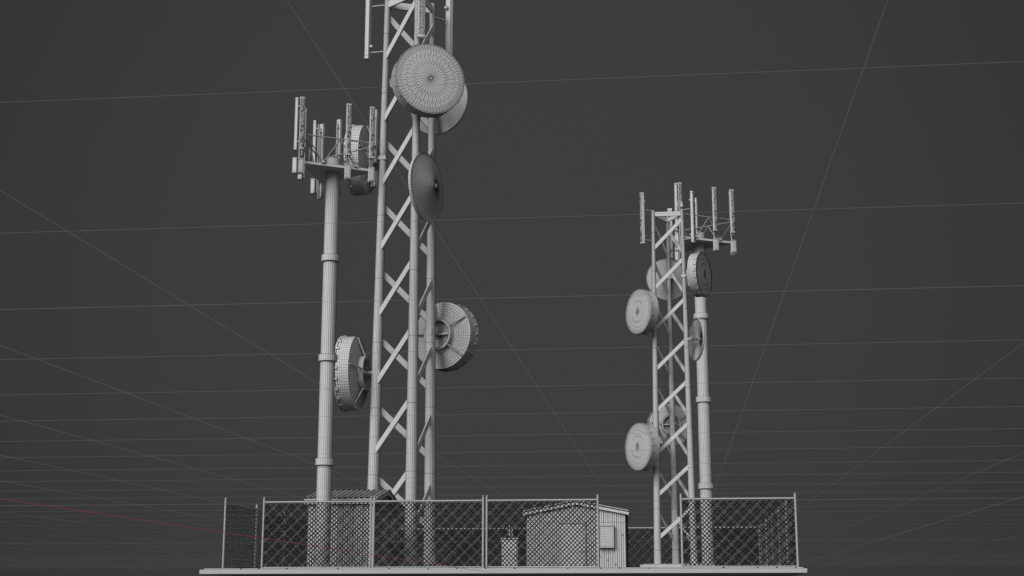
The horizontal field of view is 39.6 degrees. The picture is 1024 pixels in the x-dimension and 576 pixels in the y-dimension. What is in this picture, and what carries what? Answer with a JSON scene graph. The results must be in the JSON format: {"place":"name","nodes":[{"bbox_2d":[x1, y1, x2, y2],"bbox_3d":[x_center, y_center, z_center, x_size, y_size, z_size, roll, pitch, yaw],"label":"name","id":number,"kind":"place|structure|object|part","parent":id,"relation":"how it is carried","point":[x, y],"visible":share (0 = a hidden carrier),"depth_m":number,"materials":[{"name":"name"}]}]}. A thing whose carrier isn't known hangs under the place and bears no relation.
{"place":"outdoors","nodes":[
{"label":"outdoors","id":0,"kind":"place"},
{"bbox_2d":[199,568,807,575],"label":"pavement","id":1,"kind":"structure","parent":0,"point":[559,572],"depth_m":53.93,"materials":[{"name":"concrete"}]},
{"bbox_2d":[204,567,803,568],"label":"paving","id":2,"kind":"structure","parent":0,"point":[507,568],"depth_m":53.56,"materials":[{"name":"grey concrete"}]},
{"bbox_2d":[222,497,257,567],"bbox_3d":[-11.003,10.018,57.647,0.111,2.765,4.366,-1,-12,6],"label":"fence panel","id":3,"kind":"object","parent":2,"relation":"on","point":[227,553],"visible":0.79,"depth_m":57.47,"materials":[{"name":"grey metal"}]},
{"bbox_2d":[256,505,285,567],"bbox_3d":[-10.512,10.954,61.913,0.111,2.765,4.366,-1,-12,6],"label":"fence panel","id":4,"kind":"object","parent":2,"relation":"on","point":[259,533],"visible":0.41,"depth_m":61.42,"materials":[{"name":"grey metal"}]},
{"bbox_2d":[284,515,307,566],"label":"fence panel","id":5,"kind":"object","parent":2,"relation":"on","point":[294,546],"visible":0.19,"depth_m":65.94,"materials":[{"name":"grey metal"}]},
{"bbox_2d":[261,496,372,567],"bbox_3d":[-7.577,9.469,55.148,4.366,2.765,0.111,-1,-12,6],"label":"fence panel","id":6,"kind":"object","parent":2,"relation":"on","point":[264,522],"visible":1,"depth_m":55.12,"materials":[{"name":"grey metal"}]},
{"bbox_2d":[304,134,375,566],"bbox_3d":[-7.348,2.630,59.610,2.903,18.046,3.347,-1,-12,6],"label":"column pole","id":7,"kind":"object","parent":2,"relation":"on","point":[330,172],"depth_m":59.73,"materials":[{"name":"grey metal"}]},
{"bbox_2d":[292,97,300,173],"bbox_3d":[-9.036,-6.411,59.800,0.291,3.327,0.242,-1,-12,6],"label":"panel antenna","id":8,"kind":"object","parent":7,"relation":"attached to","point":[296,142],"visible":1,"depth_m":59.74,"materials":[{"name":"grey ceramic"}]},
{"bbox_2d":[297,96,305,174],"bbox_3d":[-8.872,-6.422,59.889,0.242,3.387,0.291,5,-13,-23],"label":"panel antenna","id":9,"kind":"object","parent":7,"relation":"attached to","point":[300,167],"visible":1,"depth_m":59.80,"materials":[{"name":"grey ceramic"}]},
{"bbox_2d":[297,108,306,180],"bbox_3d":[-8.935,-6.239,60.678,0.291,3.367,0.242,-1,-12,6],"label":"panel antenna","id":10,"kind":"object","parent":7,"relation":"attached to","point":[300,177],"visible":0.29,"depth_m":60.54,"materials":[{"name":"grey ceramic"}]},
{"bbox_2d":[310,120,318,194],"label":"panel antenna","id":11,"kind":"object","parent":7,"relation":"attached to","point":[313,187],"visible":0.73,"depth_m":62.77,"materials":[{"name":"grey ceramic"}]},
{"bbox_2d":[317,123,324,198],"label":"panel antenna","id":12,"kind":"object","parent":7,"relation":"attached to","point":[320,190],"visible":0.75,"depth_m":63.53,"materials":[{"name":"grey ceramic"}]},
{"bbox_2d":[336,119,341,194],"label":"panel antenna","id":13,"kind":"object","parent":7,"relation":"attached to","point":[338,132],"visible":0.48,"depth_m":63.01,"materials":[{"name":"grey ceramic"}]},
{"bbox_2d":[344,103,351,179],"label":"panel antenna","id":14,"kind":"object","parent":7,"relation":"attached to","point":[347,171],"visible":1,"depth_m":60.61,"materials":[{"name":"grey ceramic"}]},
{"bbox_2d":[368,106,375,182],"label":"panel antenna","id":15,"kind":"object","parent":7,"relation":"attached to","point":[371,171],"visible":1,"depth_m":61.02,"materials":[{"name":"grey ceramic"}]},
{"bbox_2d":[370,109,377,186],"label":"panel antenna","id":16,"kind":"object","parent":7,"relation":"attached to","point":[375,183],"visible":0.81,"depth_m":61.57,"materials":[{"name":"grey ceramic"}]},
{"bbox_2d":[304,489,400,567],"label":"equipment shed","id":17,"kind":"structure","parent":2,"relation":"on","point":[357,494],"depth_m":59.58,"materials":[{"name":"grey metal"}]},
{"bbox_2d":[381,512,388,566],"bbox_3d":[-5.460,10.943,61.298,0.144,2.503,1.298,-1,-12,6],"label":"door","id":18,"kind":"structure","parent":17,"relation":"in","point":[387,522],"depth_m":61.27,"materials":[{"name":"grey metal"}]},
{"bbox_2d":[395,528,423,564],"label":"fence panel","id":19,"kind":"object","parent":2,"relation":"on","point":[403,547],"visible":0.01,"depth_m":76.53,"materials":[{"name":"grey metal"}]},
{"bbox_2d":[395,565,450,566],"bbox_3d":[-5.023,13.310,67.126,4.908,0.394,4.908,-1,-12,6],"label":"mast base","id":20,"kind":"object","parent":2,"relation":"on","point":[422,566],"visible":0.05,"depth_m":64.66,"materials":[{"name":"grey ceramic"}]},
{"bbox_2d":[367,0,435,564],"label":"lattice mast","id":21,"kind":"object","parent":20,"relation":"on","point":[414,446],"visible":0.69,"depth_m":69.69,"materials":[{"name":"grey metal"}]},
{"bbox_2d":[334,335,379,411],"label":"drum antenna","id":22,"kind":"object","parent":21,"relation":"attached to","point":[353,371],"visible":0.92,"depth_m":68.71,"materials":[{"name":"grey ceramic"}]},
{"bbox_2d":[343,124,387,195],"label":"drum antenna","id":23,"kind":"object","parent":21,"relation":"attached to","point":[359,185],"visible":0.49,"depth_m":71.02,"materials":[{"name":"grey ceramic"}]},
{"bbox_2d":[364,0,384,60],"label":"panel antenna","id":24,"kind":"object","parent":21,"relation":"attached to","point":[368,31],"visible":1,"depth_m":73.48,"materials":[{"name":"grey ceramic"}]},
{"bbox_2d":[417,0,425,38],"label":"panel antenna","id":25,"kind":"object","parent":21,"relation":"attached to","point":[421,14],"visible":1,"depth_m":70.51,"materials":[{"name":"grey ceramic"}]},
{"bbox_2d":[408,152,443,221],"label":"open dish","id":26,"kind":"object","parent":21,"relation":"attached to","point":[425,187],"visible":1,"depth_m":68.59,"materials":[{"name":"grey metal"}]},
{"bbox_2d":[391,43,464,117],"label":"drum antenna","id":27,"kind":"object","parent":21,"relation":"attached to","point":[427,81],"visible":1,"depth_m":69.28,"materials":[{"name":"grey ceramic"}]},
{"bbox_2d":[411,84,468,134],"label":"open dish","id":28,"kind":"object","parent":21,"relation":"attached to","point":[449,120],"visible":0.22,"depth_m":73.10,"materials":[{"name":"grey metal"}]},
{"bbox_2d":[434,0,452,54],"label":"panel antenna","id":29,"kind":"object","parent":21,"relation":"attached to","point":[448,7],"visible":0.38,"depth_m":74.53,"materials":[{"name":"grey ceramic"}]},
{"bbox_2d":[418,302,478,371],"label":"drum antenna","id":30,"kind":"object","parent":21,"relation":"attached to","point":[457,334],"visible":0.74,"depth_m":71.06,"materials":[{"name":"grey ceramic"}]},
{"bbox_2d":[372,495,483,567],"bbox_3d":[-3.224,9.364,54.670,4.366,2.765,0.111,-1,-12,6],"label":"fence panel","id":31,"kind":"object","parent":2,"relation":"on","point":[374,547],"visible":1,"depth_m":54.64,"materials":[{"name":"grey metal"}]},
{"bbox_2d":[436,525,509,567],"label":"fence panel","id":32,"kind":"object","parent":2,"relation":"on","point":[498,549],"visible":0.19,"depth_m":76.18,"materials":[{"name":"grey metal"}]},
{"bbox_2d":[500,526,518,567],"bbox_3d":[-0.076,10.934,59.723,0.747,1.864,0.686,-1,-12,6],"label":"equipment cabinet","id":33,"kind":"object","parent":2,"relation":"on","point":[515,558],"visible":0.22,"depth_m":59.40,"materials":[{"name":"grey ceramic"}]},
{"bbox_3d":[-0.111,11.102,59.373,0.607,1.127,0.071,-1,-12,6],"label":"door","id":34,"kind":"part","parent":33,"relation":"part of","materials":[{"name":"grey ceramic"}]},
{"bbox_2d":[511,525,525,567],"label":"fence panel","id":35,"kind":"object","parent":2,"relation":"on","point":[519,544],"visible":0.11,"depth_m":75.92,"materials":[{"name":"grey metal"}]},
{"bbox_2d":[485,494,599,567],"bbox_3d":[1.148,9.259,54.190,4.366,2.765,0.111,-1,-12,6],"label":"fence panel","id":36,"kind":"object","parent":2,"relation":"on","point":[534,501],"visible":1,"depth_m":54.17,"materials":[{"name":"grey metal"}]},
{"bbox_2d":[522,501,630,567],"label":"equipment shed","id":37,"kind":"structure","parent":2,"relation":"on","point":[613,535],"depth_m":68.24,"materials":[{"name":"grey metal"}]},
{"bbox_2d":[559,521,585,567],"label":"door","id":38,"kind":"structure","parent":37,"relation":"in","point":[564,525],"depth_m":68.20,"materials":[{"name":"grey metal"}]},
{"bbox_2d":[628,527,671,566],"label":"fence panel","id":39,"kind":"object","parent":2,"relation":"on","point":[641,528],"visible":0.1,"depth_m":75.14,"materials":[{"name":"grey metal"}]},
{"bbox_2d":[640,564,714,567],"bbox_3d":[6.711,11.339,57.751,2.958,0.224,2.958,-1,-12,6],"label":"mast base","id":40,"kind":"object","parent":2,"relation":"on","point":[660,565],"visible":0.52,"depth_m":56.38,"materials":[{"name":"grey concrete"}]},
{"bbox_2d":[651,201,697,563],"bbox_3d":[6.685,3.864,59.612,1.777,15.200,1.580,-1,-12,6],"label":"lattice mast","id":41,"kind":"object","parent":40,"relation":"on","point":[673,527],"visible":0.9,"depth_m":59.18,"materials":[{"name":"grey metal"}]},
{"bbox_2d":[625,289,658,334],"bbox_3d":[5.648,1.028,59.542,0.962,1.908,1.917,7,-14,-29],"label":"drum antenna","id":42,"kind":"object","parent":41,"relation":"attached to","point":[642,311],"visible":1,"depth_m":59.08,"materials":[{"name":"grey ceramic"}]},
{"bbox_2d":[625,423,659,470],"bbox_3d":[5.567,6.529,58.297,1.036,1.959,1.969,7,-14,-29],"label":"drum antenna","id":43,"kind":"object","parent":41,"relation":"attached to","point":[642,445],"visible":1,"depth_m":57.81,"materials":[{"name":"grey ceramic"}]},
{"bbox_2d":[639,192,651,244],"bbox_3d":[5.742,-2.944,60.480,0.610,2.249,0.215,5,-13,-23],"label":"panel antenna","id":44,"kind":"object","parent":41,"relation":"attached to","point":[642,227],"visible":1,"depth_m":60.31,"materials":[{"name":"grey metal"}]},
{"bbox_2d":[646,259,687,299],"bbox_3d":[6.710,-0.384,61.341,1.845,1.845,0.749,2,-13,-9],"label":"open dish","id":45,"kind":"object","parent":41,"relation":"attached to","point":[661,264],"visible":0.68,"depth_m":61.29,"materials":[{"name":"grey metal"}]},
{"bbox_2d":[647,404,686,447],"bbox_3d":[6.711,5.789,60.185,1.856,1.847,1.012,2,-12,-7],"label":"drum antenna","id":46,"kind":"object","parent":41,"relation":"attached to","point":[680,420],"visible":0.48,"depth_m":60.20,"materials":[{"name":"grey ceramic"}]},
{"bbox_2d":[667,208,673,258],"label":"panel antenna","id":47,"kind":"object","parent":41,"relation":"attached to","point":[671,240],"visible":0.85,"depth_m":61.85,"materials":[{"name":"grey ceramic"}]},
{"bbox_2d":[683,190,695,242],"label":"panel antenna","id":48,"kind":"object","parent":41,"relation":"attached to","point":[692,210],"visible":1,"depth_m":60.10,"materials":[{"name":"grey metal"}]},
{"bbox_2d":[684,318,704,360],"bbox_3d":[7.600,2.121,59.237,0.766,1.804,1.737,7,-14,-30],"label":"open dish","id":49,"kind":"object","parent":41,"relation":"attached to","point":[696,338],"visible":0.99,"depth_m":59.43,"materials":[{"name":"grey metal"}]},
{"bbox_2d":[681,251,711,296],"bbox_3d":[7.625,-0.531,59.782,1.029,1.908,1.918,-7,-14,28],"label":"drum antenna","id":50,"kind":"object","parent":41,"relation":"attached to","point":[698,275],"visible":1,"depth_m":59.21,"materials":[{"name":"grey ceramic"}]},
{"bbox_2d":[678,214,730,563],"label":"column pole","id":51,"kind":"object","parent":2,"relation":"on","point":[703,402],"depth_m":71.67,"materials":[{"name":"grey metal"}]},
{"bbox_2d":[674,204,678,251],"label":"panel antenna","id":52,"kind":"object","parent":51,"relation":"attached to","point":[676,248],"visible":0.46,"depth_m":72.75,"materials":[{"name":"grey ceramic"}]},
{"bbox_2d":[674,183,679,246],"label":"panel antenna","id":53,"kind":"object","parent":51,"relation":"attached to","point":[675,203],"visible":0.68,"depth_m":72.21,"materials":[{"name":"grey ceramic"}]},
{"bbox_2d":[674,205,679,260],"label":"panel antenna","id":54,"kind":"object","parent":51,"relation":"attached to","point":[676,257],"visible":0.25,"depth_m":74.72,"materials":[{"name":"grey ceramic"}]},
{"bbox_2d":[677,182,682,245],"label":"panel antenna","id":55,"kind":"object","parent":51,"relation":"attached to","point":[679,184],"visible":0.52,"depth_m":72.33,"materials":[{"name":"grey ceramic"}]},
{"bbox_2d":[695,198,697,231],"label":"panel antenna","id":56,"kind":"object","parent":51,"relation":"attached to","point":[696,217],"visible":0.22,"depth_m":75.36,"materials":[{"name":"grey ceramic"}]},
{"bbox_2d":[712,187,718,250],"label":"panel antenna","id":57,"kind":"object","parent":51,"relation":"attached to","point":[715,222],"visible":1,"depth_m":72.95,"materials":[{"name":"grey metal"}]},
{"bbox_2d":[729,199,735,255],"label":"panel antenna","id":58,"kind":"object","parent":51,"relation":"attached to","point":[732,254],"visible":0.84,"depth_m":73.78,"materials":[{"name":"grey ceramic"}]},
{"bbox_2d":[729,189,736,252],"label":"panel antenna","id":59,"kind":"object","parent":51,"relation":"attached to","point":[732,224],"visible":1,"depth_m":73.36,"materials":[{"name":"grey metal"}]},
{"bbox_2d":[679,524,760,565],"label":"fence panel","id":60,"kind":"object","parent":2,"relation":"on","point":[727,546],"visible":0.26,"depth_m":74.68,"materials":[{"name":"grey metal"}]},
{"bbox_2d":[679,492,798,566],"bbox_3d":[8.512,9.082,53.382,4.366,2.765,0.111,-1,-12,6],"label":"fence panel","id":61,"kind":"object","parent":2,"relation":"on","point":[742,499],"visible":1,"depth_m":53.35,"materials":[{"name":"grey metal"}]},
{"bbox_2d":[760,523,766,565],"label":"fence panel","id":62,"kind":"object","parent":2,"relation":"on","point":[764,544],"visible":0.38,"depth_m":72.80,"materials":[{"name":"grey metal"}]},
{"bbox_2d":[765,519,772,565],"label":"fence panel","id":63,"kind":"object","parent":2,"relation":"on","point":[768,535],"visible":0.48,"depth_m":68.34,"materials":[{"name":"grey metal"}]},
{"bbox_2d":[771,513,778,565],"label":"fence panel","id":64,"kind":"object","parent":2,"relation":"on","point":[775,537],"visible":0.38,"depth_m":63.99,"materials":[{"name":"grey metal"}]},
{"bbox_2d":[778,506,786,565],"bbox_3d":[11.350,10.427,59.514,0.111,2.765,4.366,-1,-12,6],"label":"fence panel","id":65,"kind":"object","parent":2,"relation":"on","point":[779,537],"visible":0.37,"depth_m":59.79,"materials":[{"name":"grey metal"}]},
{"bbox_2d":[785,493,796,565],"bbox_3d":[10.860,9.491,55.248,0.111,2.765,4.366,-1,-12,6],"label":"fence panel","id":66,"kind":"object","parent":2,"relation":"on","point":[788,533],"visible":0.48,"depth_m":55.36,"materials":[{"name":"grey metal"}]},
{"bbox_2d":[0,0,1023,575],"label":"sky","id":67,"kind":"structure","parent":0,"point":[162,246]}
]}

